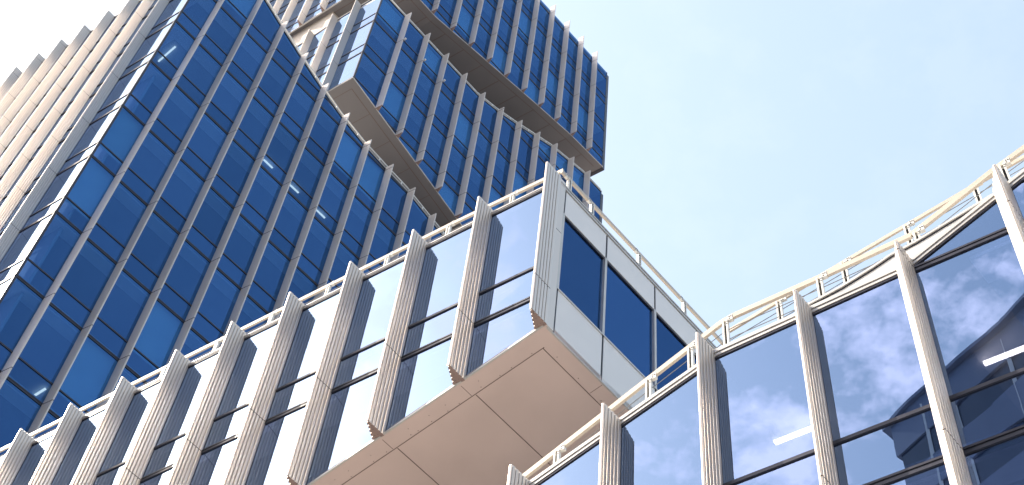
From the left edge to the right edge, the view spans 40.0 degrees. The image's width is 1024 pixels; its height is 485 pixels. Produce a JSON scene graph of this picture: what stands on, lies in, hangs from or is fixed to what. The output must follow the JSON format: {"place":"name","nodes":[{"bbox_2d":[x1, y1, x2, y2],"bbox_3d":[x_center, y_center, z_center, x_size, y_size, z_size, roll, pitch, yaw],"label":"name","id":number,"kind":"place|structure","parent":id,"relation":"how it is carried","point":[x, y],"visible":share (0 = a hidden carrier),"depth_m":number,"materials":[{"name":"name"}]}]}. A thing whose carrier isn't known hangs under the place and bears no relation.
{"place":"outdoors","nodes":[
{"label":"outdoors","id":0,"kind":"place"},
{"bbox_2d":[0,0,1023,346],"label":"sky","id":1,"kind":"structure","parent":0,"point":[753,148],"materials":[{"name":"blue"}]},
{"bbox_2d":[507,145,1023,484],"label":"office wing","id":2,"kind":"structure","parent":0,"point":[901,365],"depth_m":20.70,"materials":[{"name":"white metal"}]},
{"bbox_2d":[540,443,599,484],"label":"window","id":3,"kind":"structure","parent":2,"relation":"in","point":[584,470],"depth_m":22.48,"materials":[{"name":"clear glass"}]},
{"bbox_2d":[620,375,701,484],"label":"window","id":4,"kind":"structure","parent":2,"relation":"in","point":[661,445],"depth_m":21.81,"materials":[{"name":"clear glass"}]},
{"bbox_2d":[715,323,813,483],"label":"window","id":5,"kind":"structure","parent":2,"relation":"in","point":[763,409],"depth_m":21.11,"materials":[{"name":"blue glass"}]},
{"bbox_2d":[734,453,819,484],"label":"spandrel window","id":6,"kind":"structure","parent":2,"relation":"in","point":[803,471],"depth_m":19.68,"materials":[{"name":"blue glass"}]},
{"bbox_2d":[813,277,929,440],"bbox_3d":[5.216,1.675,20.594,1.710,3.005,0.020,-26,-62,21],"label":"window","id":7,"kind":"structure","parent":2,"relation":"in","point":[872,375],"depth_m":20.50,"materials":[{"name":"blue glass"}]},
{"bbox_2d":[722,177,1023,484],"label":"window frame","id":8,"kind":"structure","parent":2,"relation":"in","point":[1019,430],"depth_m":19.09,"materials":[{"name":"metal"}]},
{"bbox_2d":[833,409,941,484],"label":"spandrel window","id":9,"kind":"structure","parent":2,"relation":"in","point":[913,440],"depth_m":18.96,"materials":[{"name":"blue glass"}]},
{"bbox_2d":[887,463,949,484],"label":"window","id":10,"kind":"structure","parent":2,"relation":"in","point":[937,475],"depth_m":18.19,"materials":[{"name":"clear glass"}]},
{"bbox_2d":[921,202,1005,262],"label":"spandrel window","id":11,"kind":"structure","parent":2,"relation":"in","point":[990,221],"depth_m":21.38,"materials":[{"name":"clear glass"}]},
{"bbox_2d":[916,233,1023,395],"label":"window","id":12,"kind":"structure","parent":2,"relation":"in","point":[973,299],"depth_m":19.98,"materials":[{"name":"blue glass"}]},
{"bbox_2d":[950,373,1023,446],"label":"spandrel window","id":13,"kind":"structure","parent":2,"relation":"in","point":[997,408],"depth_m":18.44,"materials":[{"name":"blue glass"}]},
{"bbox_2d":[965,434,1023,484],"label":"window","id":14,"kind":"structure","parent":2,"relation":"in","point":[1002,463],"depth_m":17.69,"materials":[{"name":"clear glass"}]},
{"bbox_2d":[1012,181,1023,218],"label":"spandrel window","id":15,"kind":"structure","parent":2,"relation":"in","point":[1018,191],"depth_m":21.37,"materials":[{"name":"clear glass"}]},
{"label":"ground","id":16,"kind":"structure","parent":0,"visible":0},
{"bbox_2d":[0,0,608,456],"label":"office tower","id":17,"kind":"structure","parent":16,"relation":"on","point":[186,176],"depth_m":66.95,"materials":[{"name":"glass"}]},
{"bbox_2d":[0,278,13,299],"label":"window","id":18,"kind":"structure","parent":17,"relation":"in","point":[3,286],"depth_m":48.58,"materials":[{"name":"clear glass"}]},
{"bbox_2d":[0,259,25,281],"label":"spandrel window","id":19,"kind":"structure","parent":17,"relation":"in","point":[12,270],"depth_m":49.54,"materials":[{"name":"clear glass"}]},
{"bbox_2d":[0,214,52,270],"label":"window","id":20,"kind":"structure","parent":17,"relation":"in","point":[22,244],"depth_m":51.29,"materials":[{"name":"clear glass"}]},
{"bbox_2d":[21,199,62,229],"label":"spandrel window","id":21,"kind":"structure","parent":17,"relation":"in","point":[52,207],"depth_m":52.95,"materials":[{"name":"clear glass"}]},
{"bbox_2d":[31,157,89,214],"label":"window","id":22,"kind":"structure","parent":17,"relation":"in","point":[61,183],"depth_m":54.55,"materials":[{"name":"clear glass"}]},
{"bbox_2d":[0,0,187,298],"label":"window frame","id":23,"kind":"structure","parent":17,"relation":"in","point":[173,21],"depth_m":58.60,"materials":[{"name":"grey metal"}]},
{"bbox_2d":[0,0,375,236],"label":"spandrel window","id":24,"kind":"structure","parent":17,"relation":"in","point":[85,153],"depth_m":65.89,"materials":[{"name":"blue glass"}]},
{"bbox_2d":[0,0,379,232],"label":"window","id":25,"kind":"structure","parent":17,"relation":"in","point":[344,71],"depth_m":67.53,"materials":[{"name":"blue glass"}]},
{"bbox_2d":[0,0,410,419],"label":"window frame","id":26,"kind":"structure","parent":17,"relation":"in","point":[57,212],"depth_m":59.48,"materials":[{"name":"black metal"}]},
{"bbox_2d":[270,0,333,28],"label":"window frame","id":27,"kind":"structure","parent":17,"relation":"in","point":[272,0],"depth_m":92.25,"materials":[{"name":"grey metal"}]},
{"bbox_2d":[306,0,380,90],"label":"window frame","id":28,"kind":"structure","parent":17,"relation":"in","point":[380,0],"depth_m":81.06,"materials":[{"name":"grey metal"}]},
{"bbox_2d":[0,161,722,484],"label":"projecting block","id":29,"kind":"structure","parent":17,"relation":"attached to","point":[487,345],"depth_m":29.54,"materials":[{"name":"metal"}]},
{"bbox_2d":[11,435,53,484],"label":"window","id":30,"kind":"structure","parent":29,"relation":"in","point":[36,452],"depth_m":35.45,"materials":[{"name":"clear glass"}]},
{"bbox_2d":[51,409,105,484],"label":"window","id":31,"kind":"structure","parent":29,"relation":"in","point":[68,468],"depth_m":34.40,"materials":[{"name":"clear glass"}]},
{"bbox_2d":[93,463,125,484],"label":"spandrel window","id":32,"kind":"structure","parent":29,"relation":"in","point":[112,477],"depth_m":32.21,"materials":[{"name":"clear glass"}]},
{"bbox_2d":[98,381,161,473],"bbox_3d":[-8.861,4.287,33.542,1.782,2.910,0.021,-26,-62,21],"label":"window","id":33,"kind":"structure","parent":29,"relation":"in","point":[125,438],"depth_m":33.61,"materials":[{"name":"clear glass"}]},
{"bbox_2d":[139,468,172,484],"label":"window","id":34,"kind":"structure","parent":29,"relation":"in","point":[163,478],"depth_m":30.70,"materials":[{"name":"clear glass"}]},
{"bbox_2d":[143,434,186,476],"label":"spandrel window","id":35,"kind":"structure","parent":29,"relation":"in","point":[167,454],"depth_m":31.40,"materials":[{"name":"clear glass"}]},
{"bbox_2d":[156,353,218,445],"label":"window","id":36,"kind":"structure","parent":29,"relation":"in","point":[179,419],"depth_m":32.95,"materials":[{"name":"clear glass"}]},
{"bbox_2d":[190,437,238,484],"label":"window","id":37,"kind":"structure","parent":29,"relation":"in","point":[212,466],"depth_m":29.74,"materials":[{"name":"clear glass"}]},
{"bbox_2d":[203,404,249,448],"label":"spandrel window","id":38,"kind":"structure","parent":29,"relation":"in","point":[231,424],"depth_m":30.74,"materials":[{"name":"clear glass"}]},
{"bbox_2d":[215,324,277,417],"bbox_3d":[-5.875,2.832,32.248,1.782,2.910,0.020,-26,-62,21],"label":"window","id":39,"kind":"structure","parent":29,"relation":"in","point":[242,383],"depth_m":32.28,"materials":[{"name":"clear glass"}]},
{"bbox_2d":[245,405,306,484],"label":"window","id":40,"kind":"structure","parent":29,"relation":"in","point":[274,451],"depth_m":28.68,"materials":[{"name":"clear glass"}]},
{"bbox_2d":[267,373,315,418],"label":"spandrel window","id":41,"kind":"structure","parent":29,"relation":"in","point":[294,394],"depth_m":30.08,"materials":[{"name":"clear glass"}]},
{"bbox_2d":[277,293,339,387],"bbox_3d":[-4.383,2.104,31.601,1.782,2.910,0.021,-26,-62,21],"label":"window","id":42,"kind":"structure","parent":29,"relation":"in","point":[308,343],"depth_m":31.62,"materials":[{"name":"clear glass"}]},
{"bbox_2d":[97,266,533,482],"bbox_3d":[-8.947,6.841,29.500,22.640,12.448,0.048,-26,-62,21],"label":"window frame","id":43,"kind":"structure","parent":29,"relation":"in","point":[521,302],"depth_m":29.30,"materials":[{"name":"black metal"}]},
{"bbox_2d":[306,372,377,484],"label":"window","id":44,"kind":"structure","parent":29,"relation":"in","point":[345,429],"depth_m":27.81,"materials":[{"name":"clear glass"}]},
{"bbox_2d":[333,340,384,387],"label":"spandrel window","id":45,"kind":"structure","parent":29,"relation":"in","point":[360,363],"depth_m":29.42,"materials":[{"name":"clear glass"}]},
{"bbox_2d":[342,260,404,356],"bbox_3d":[-2.890,1.377,30.954,1.782,2.910,0.020,-26,-62,21],"label":"window","id":46,"kind":"structure","parent":29,"relation":"in","point":[371,318],"depth_m":30.96,"materials":[{"name":"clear glass"}]},
{"bbox_2d":[385,338,452,430],"bbox_3d":[-1.681,2.701,27.347,1.782,2.256,0.020,-26,-62,21],"label":"window","id":47,"kind":"structure","parent":29,"relation":"in","point":[422,376],"depth_m":27.44,"materials":[{"name":"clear glass"}]},
{"bbox_2d":[402,305,457,355],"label":"spandrel window","id":48,"kind":"structure","parent":29,"relation":"in","point":[436,327],"depth_m":28.76,"materials":[{"name":"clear glass"}]},
{"bbox_2d":[409,227,471,324],"bbox_3d":[-1.398,0.650,30.307,1.782,2.910,0.021,-26,-62,21],"label":"window","id":49,"kind":"structure","parent":29,"relation":"in","point":[443,267],"depth_m":30.31,"materials":[{"name":"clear glass"}]},
{"bbox_2d":[466,302,533,374],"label":"window","id":50,"kind":"structure","parent":29,"relation":"in","point":[491,337],"depth_m":27.05,"materials":[{"name":"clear glass"}]},
{"bbox_2d":[475,269,533,321],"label":"spandrel window","id":51,"kind":"structure","parent":29,"relation":"in","point":[519,288],"depth_m":28.10,"materials":[{"name":"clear glass"}]},
{"bbox_2d":[480,191,542,290],"bbox_3d":[0.133,-0.096,29.644,1.872,2.910,0.020,-26,-62,21],"label":"window","id":52,"kind":"structure","parent":29,"relation":"in","point":[513,233],"depth_m":29.65,"materials":[{"name":"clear glass"}]},
{"bbox_2d":[354,0,601,220],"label":"window frame","id":53,"kind":"structure","parent":17,"relation":"in","point":[375,21],"depth_m":82.70,"materials":[{"name":"black metal"}]},
{"bbox_2d":[427,0,606,165],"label":"window frame","id":54,"kind":"structure","parent":17,"relation":"in","point":[427,0],"depth_m":100.64,"materials":[{"name":"black metal"}]}
]}

